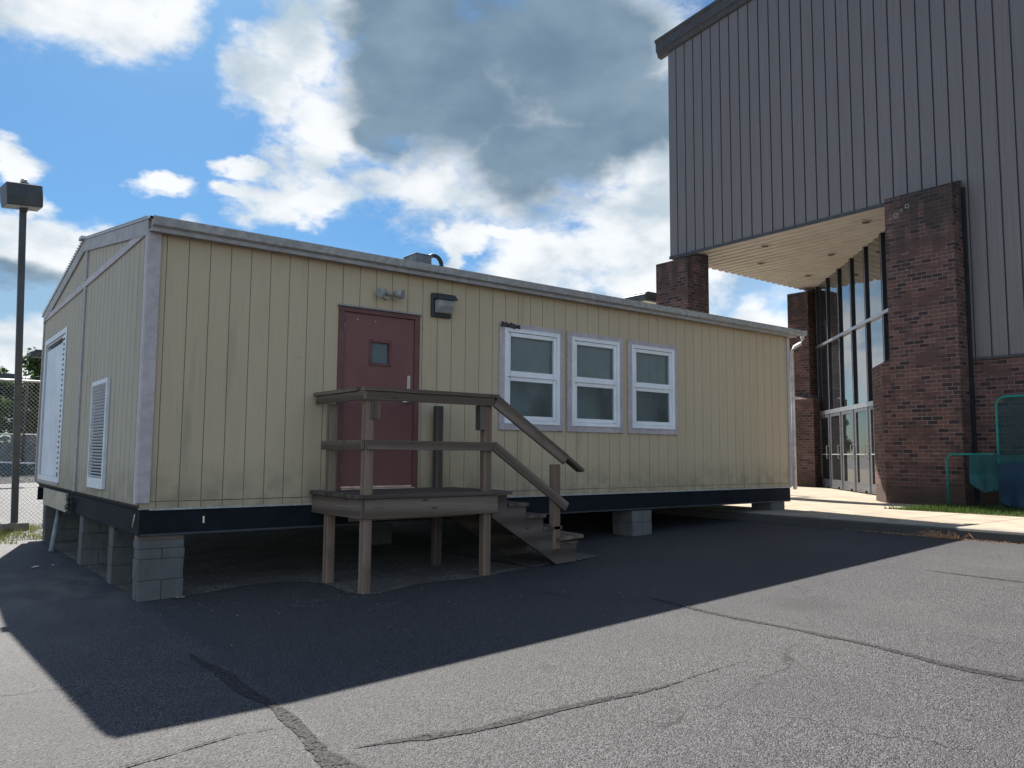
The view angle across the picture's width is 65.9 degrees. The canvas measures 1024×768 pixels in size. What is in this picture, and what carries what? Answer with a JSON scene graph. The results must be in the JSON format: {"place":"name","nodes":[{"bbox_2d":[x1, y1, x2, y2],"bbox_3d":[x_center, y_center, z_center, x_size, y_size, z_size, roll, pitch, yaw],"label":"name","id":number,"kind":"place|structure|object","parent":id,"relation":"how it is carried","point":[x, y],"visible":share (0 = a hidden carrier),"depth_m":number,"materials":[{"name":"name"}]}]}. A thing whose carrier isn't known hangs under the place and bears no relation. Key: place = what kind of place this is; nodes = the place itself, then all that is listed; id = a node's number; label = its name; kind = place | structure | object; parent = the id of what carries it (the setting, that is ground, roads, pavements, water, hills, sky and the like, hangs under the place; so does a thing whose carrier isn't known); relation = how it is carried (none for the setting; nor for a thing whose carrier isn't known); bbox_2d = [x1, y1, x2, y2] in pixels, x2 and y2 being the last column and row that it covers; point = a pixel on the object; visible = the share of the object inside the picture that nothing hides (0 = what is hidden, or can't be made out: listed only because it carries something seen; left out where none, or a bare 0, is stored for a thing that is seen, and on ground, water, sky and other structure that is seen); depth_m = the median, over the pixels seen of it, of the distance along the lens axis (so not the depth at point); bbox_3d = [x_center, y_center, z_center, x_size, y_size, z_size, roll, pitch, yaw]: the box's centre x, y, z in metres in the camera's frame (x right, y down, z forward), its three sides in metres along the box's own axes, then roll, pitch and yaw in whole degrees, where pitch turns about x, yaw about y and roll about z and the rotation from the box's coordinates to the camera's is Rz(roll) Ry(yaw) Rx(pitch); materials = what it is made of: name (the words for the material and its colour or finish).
{"place":"outdoors","nodes":[
{"label":"outdoors","id":0,"kind":"place"},
{"bbox_2d":[42,504,79,542],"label":"block pier","id":1,"kind":"structure","parent":0,"point":[69,526],"depth_m":11.96,"materials":[{"name":"concrete"}]},
{"bbox_2d":[371,523,391,544],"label":"block pier","id":2,"kind":"structure","parent":0,"point":[381,533],"depth_m":10.84,"materials":[{"name":"concrete"}]},
{"bbox_2d":[0,0,803,442],"label":"sky","id":3,"kind":"structure","parent":0,"point":[524,140],"materials":[{"name":"blue"}]},
{"bbox_2d":[0,460,1023,767],"bbox_3d":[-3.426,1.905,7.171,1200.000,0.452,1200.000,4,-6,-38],"label":"ground","id":4,"kind":"structure","parent":0,"point":[94,672],"depth_m":5.08,"materials":[{"name":"grey asphalt"}]},
{"bbox_2d":[0,435,25,472],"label":"shrub","id":5,"kind":"object","parent":4,"relation":"on","point":[3,446],"visible":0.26,"depth_m":43.15,"materials":[{"name":"green plant"}]},
{"bbox_2d":[0,419,36,471],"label":"shrub","id":6,"kind":"object","parent":4,"relation":"on","point":[28,430],"visible":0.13,"depth_m":44.56,"materials":[{"name":"green plant"}]},
{"bbox_2d":[0,373,38,451],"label":"tree","id":7,"kind":"object","parent":4,"relation":"on","point":[23,402],"visible":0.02,"depth_m":47.00,"materials":[{"name":"green plant"}]},
{"bbox_2d":[0,366,39,470],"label":"tree","id":8,"kind":"object","parent":4,"relation":"on","point":[10,395],"visible":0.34,"depth_m":46.12,"materials":[{"name":"green plant"}]},
{"bbox_2d":[0,178,42,531],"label":"lamp post","id":9,"kind":"object","parent":4,"relation":"on","point":[23,196],"visible":0.94,"depth_m":13.81,"materials":[{"name":"metal"}]},
{"bbox_2d":[6,347,40,467],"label":"tree","id":10,"kind":"object","parent":4,"relation":"on","point":[34,365],"visible":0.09,"depth_m":45.75,"materials":[{"name":"green plant"}]},
{"bbox_2d":[24,449,35,468],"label":"shrub","id":11,"kind":"object","parent":4,"relation":"on","point":[32,459],"visible":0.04,"depth_m":44.55,"materials":[{"name":"green plant"}]},
{"bbox_2d":[119,727,275,767],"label":"tar strip","id":12,"kind":"object","parent":4,"relation":"on","point":[181,749],"visible":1,"depth_m":3.63,"materials":[{"name":"grey asphalt"}]},
{"bbox_2d":[190,654,366,767],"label":"tar strip","id":13,"kind":"object","parent":4,"relation":"on","point":[242,689],"visible":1,"depth_m":4.04,"materials":[{"name":"grey asphalt"}]},
{"bbox_2d":[41,525,527,601],"bbox_3d":[-3.323,2.216,10.674,4.374,0.149,7.812,4,-6,-38],"label":"gravel strip","id":14,"kind":"object","parent":4,"relation":"on","point":[218,561],"visible":0.48,"depth_m":9.37,"materials":[{"name":"grey gravel"}]},
{"bbox_2d":[77,516,109,565],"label":"block pier","id":15,"kind":"structure","parent":14,"relation":"on","point":[93,542],"depth_m":9.56,"materials":[{"name":"concrete"}]},
{"bbox_2d":[106,526,133,584],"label":"block pier","id":16,"kind":"structure","parent":14,"relation":"on","point":[120,557],"depth_m":8.20,"materials":[{"name":"concrete"}]},
{"bbox_2d":[132,534,184,601],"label":"block pier","id":17,"kind":"structure","parent":14,"relation":"on","point":[157,568],"depth_m":7.32,"materials":[{"name":"concrete"}]},
{"bbox_2d":[34,215,806,551],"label":"portable classroom","id":18,"kind":"structure","parent":17,"relation":"on","point":[188,369],"depth_m":9.13,"materials":[{"name":"beige wood"}]},
{"bbox_2d":[341,312,413,485],"bbox_3d":[-1.506,0.180,8.826,0.891,1.895,0.173,4,-6,-38],"label":"door","id":19,"kind":"structure","parent":18,"relation":"in","point":[379,350],"depth_m":8.84,"materials":[{"name":"red metal"}]},
{"bbox_2d":[403,252,442,265],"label":"roof unit","id":20,"kind":"structure","parent":18,"relation":"on","point":[421,257],"depth_m":12.90,"materials":[{"name":"silver metal"}]},
{"bbox_2d":[498,322,563,430],"bbox_3d":[0.171,-0.067,10.301,1.070,1.356,0.338,4,-6,-38],"label":"window","id":21,"kind":"structure","parent":18,"relation":"in","point":[531,358],"depth_m":10.36,"materials":[{"name":"white plastic"}]},
{"bbox_2d":[567,331,622,432],"bbox_3d":[1.062,0.002,10.988,1.055,1.351,0.338,4,-6,-38],"label":"window","id":22,"kind":"structure","parent":18,"relation":"in","point":[594,362],"depth_m":11.01,"materials":[{"name":"white plastic"}]},
{"bbox_2d":[627,340,677,434],"bbox_3d":[1.979,0.073,11.696,1.065,1.346,0.338,4,-6,-38],"label":"window","id":23,"kind":"structure","parent":18,"relation":"in","point":[652,383],"depth_m":11.71,"materials":[{"name":"white plastic"}]},
{"bbox_2d":[309,386,584,593],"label":"wooden deck","id":24,"kind":"structure","parent":4,"relation":"on","point":[486,514],"depth_m":8.16,"materials":[{"name":"brown wood"}]},
{"bbox_2d":[347,680,682,748],"bbox_3d":[0.135,1.699,4.069,1.996,0.065,0.113,3,-6,-27],"label":"tar strip","id":25,"kind":"object","parent":4,"relation":"on","point":[511,720],"visible":1,"depth_m":3.99,"materials":[{"name":"grey asphalt"}]},
{"bbox_2d":[442,544,595,566],"bbox_3d":[0.047,2.079,9.736,1.079,0.037,2.007,4,-6,-38],"label":"concrete pad","id":26,"kind":"object","parent":4,"relation":"on","point":[531,557],"visible":0.62,"depth_m":9.46,"materials":[{"name":"grey concrete"}]},
{"bbox_2d":[612,509,651,535],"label":"block pier","id":27,"kind":"structure","parent":4,"relation":"on","point":[632,522],"depth_m":11.30,"materials":[{"name":"concrete"}]},
{"bbox_2d":[647,507,1023,543],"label":"kerb","id":28,"kind":"structure","parent":4,"relation":"on","point":[1000,535],"depth_m":11.45,"materials":[{"name":"concrete"}]},
{"bbox_2d":[650,597,1023,681],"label":"tar strip","id":29,"kind":"object","parent":4,"relation":"on","point":[974,670],"visible":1,"depth_m":5.13,"materials":[{"name":"black asphalt"}]},
{"bbox_2d":[654,0,1023,506],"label":"gymnasium","id":30,"kind":"structure","parent":4,"relation":"on","point":[853,170],"depth_m":18.08,"materials":[{"name":"metal"}]},
{"bbox_2d":[820,414,830,487],"bbox_3d":[9.708,2.073,24.575,1.009,2.240,0.835,4,-6,-38],"label":"entrance door","id":31,"kind":"structure","parent":30,"relation":"in","point":[824,419],"depth_m":24.66,"materials":[{"name":"glass"}]},
{"bbox_2d":[830,412,842,488],"bbox_3d":[9.551,1.963,23.338,0.979,2.240,0.805,4,-6,-38],"label":"entrance door","id":32,"kind":"structure","parent":30,"relation":"in","point":[835,418],"depth_m":23.45,"materials":[{"name":"glass"}]},
{"bbox_2d":[842,409,855,490],"bbox_3d":[9.397,1.854,22.122,0.979,2.240,0.805,4,-6,-38],"label":"entrance door","id":33,"kind":"structure","parent":30,"relation":"in","point":[847,416],"depth_m":22.24,"materials":[{"name":"glass"}]},
{"bbox_2d":[854,407,870,493],"bbox_3d":[9.242,1.745,20.899,0.989,2.240,0.815,4,-6,-38],"label":"entrance door","id":34,"kind":"structure","parent":30,"relation":"in","point":[861,414],"depth_m":21.01,"materials":[{"name":"glass"}]},
{"bbox_2d":[869,406,875,493],"bbox_3d":[9.081,1.632,19.635,1.039,2.240,0.865,4,-6,-38],"label":"entrance door","id":35,"kind":"structure","parent":30,"relation":"in","point":[871,419],"depth_m":20.16,"materials":[{"name":"glass"}]},
{"bbox_2d":[844,528,1012,543],"bbox_3d":[5.826,1.996,10.215,0.129,0.029,3.878,4,-6,-38],"label":"dry debris","id":36,"kind":"object","parent":4,"relation":"on","point":[937,536],"visible":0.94,"depth_m":10.21,"materials":[{"name":"plant"}]},
{"bbox_2d":[914,528,972,539],"bbox_3d":[5.620,1.953,10.296,0.211,0.127,0.759,4,-6,-38],"label":"dry weed","id":37,"kind":"object","parent":4,"relation":"on","point":[942,536],"visible":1,"depth_m":10.33,"materials":[{"name":"plant"}]},
{"bbox_2d":[884,501,1023,516],"bbox_3d":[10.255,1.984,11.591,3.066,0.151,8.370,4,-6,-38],"label":"grass","id":38,"kind":"structure","parent":4,"relation":"on","point":[981,509],"depth_m":13.66,"materials":[{"name":"green plant"}]},
{"bbox_2d":[946,394,1023,507],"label":"batting screen","id":39,"kind":"object","parent":38,"relation":"on","point":[1002,474],"visible":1,"depth_m":14.50,"materials":[{"name":"teal"}]},
{"bbox_2d":[929,570,1023,581],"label":"tar strip","id":40,"kind":"object","parent":4,"relation":"on","point":[978,576],"visible":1,"depth_m":7.59,"materials":[{"name":"black asphalt"}]},
{"bbox_2d":[625,291,655,303],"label":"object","id":41,"kind":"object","parent":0,"point":[648,297],"visible":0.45,"depth_m":23.35,"materials":[{"name":"metal"}]},
{"bbox_2d":[696,486,1023,530],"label":"sidewalk","id":42,"kind":"structure","parent":0,"point":[826,502],"depth_m":13.22,"materials":[{"name":"concrete"}]},
{"bbox_2d":[751,502,784,510],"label":"block pier","id":43,"kind":"structure","parent":42,"relation":"on","point":[771,506],"depth_m":13.37,"materials":[{"name":"concrete"}]},
{"label":"tennis court","id":44,"kind":"structure","parent":0,"visible":0},
{"bbox_2d":[0,461,34,482],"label":"tennis net","id":45,"kind":"object","parent":44,"relation":"on","point":[20,473],"visible":0.14,"depth_m":32.21,"materials":[{"name":"black fabric"}]},
{"bbox_2d":[0,434,36,474],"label":"chain link fence","id":46,"kind":"object","parent":44,"relation":"on","point":[20,449],"visible":0.04,"depth_m":42.51,"materials":[{"name":"grey metal"}]},
{"bbox_2d":[0,373,40,471],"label":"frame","id":47,"kind":"object","parent":44,"relation":"on","point":[6,376],"visible":0.46,"depth_m":42.58,"materials":[{"name":"metal"}]},
{"bbox_2d":[28,349,41,358],"bbox_3d":[-19.428,1.375,32.858,1.380,5.540,0.720,4,-6,-38],"label":"lamp post","id":48,"kind":"object","parent":44,"relation":"on","point":[36,353],"visible":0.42,"depth_m":32.57,"materials":[{"name":"metal"}]},
{"label":"lawn soil","id":49,"kind":"structure","parent":0,"visible":0},
{"bbox_2d":[0,378,42,523],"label":"chain link fence","id":50,"kind":"object","parent":49,"relation":"on","point":[27,381],"visible":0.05,"depth_m":14.38,"materials":[{"name":"grey metal"}]},
{"bbox_2d":[0,522,42,543],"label":"grass","id":51,"kind":"structure","parent":49,"relation":"on","point":[17,533],"depth_m":12.69,"materials":[{"name":"green plant"}]}
]}

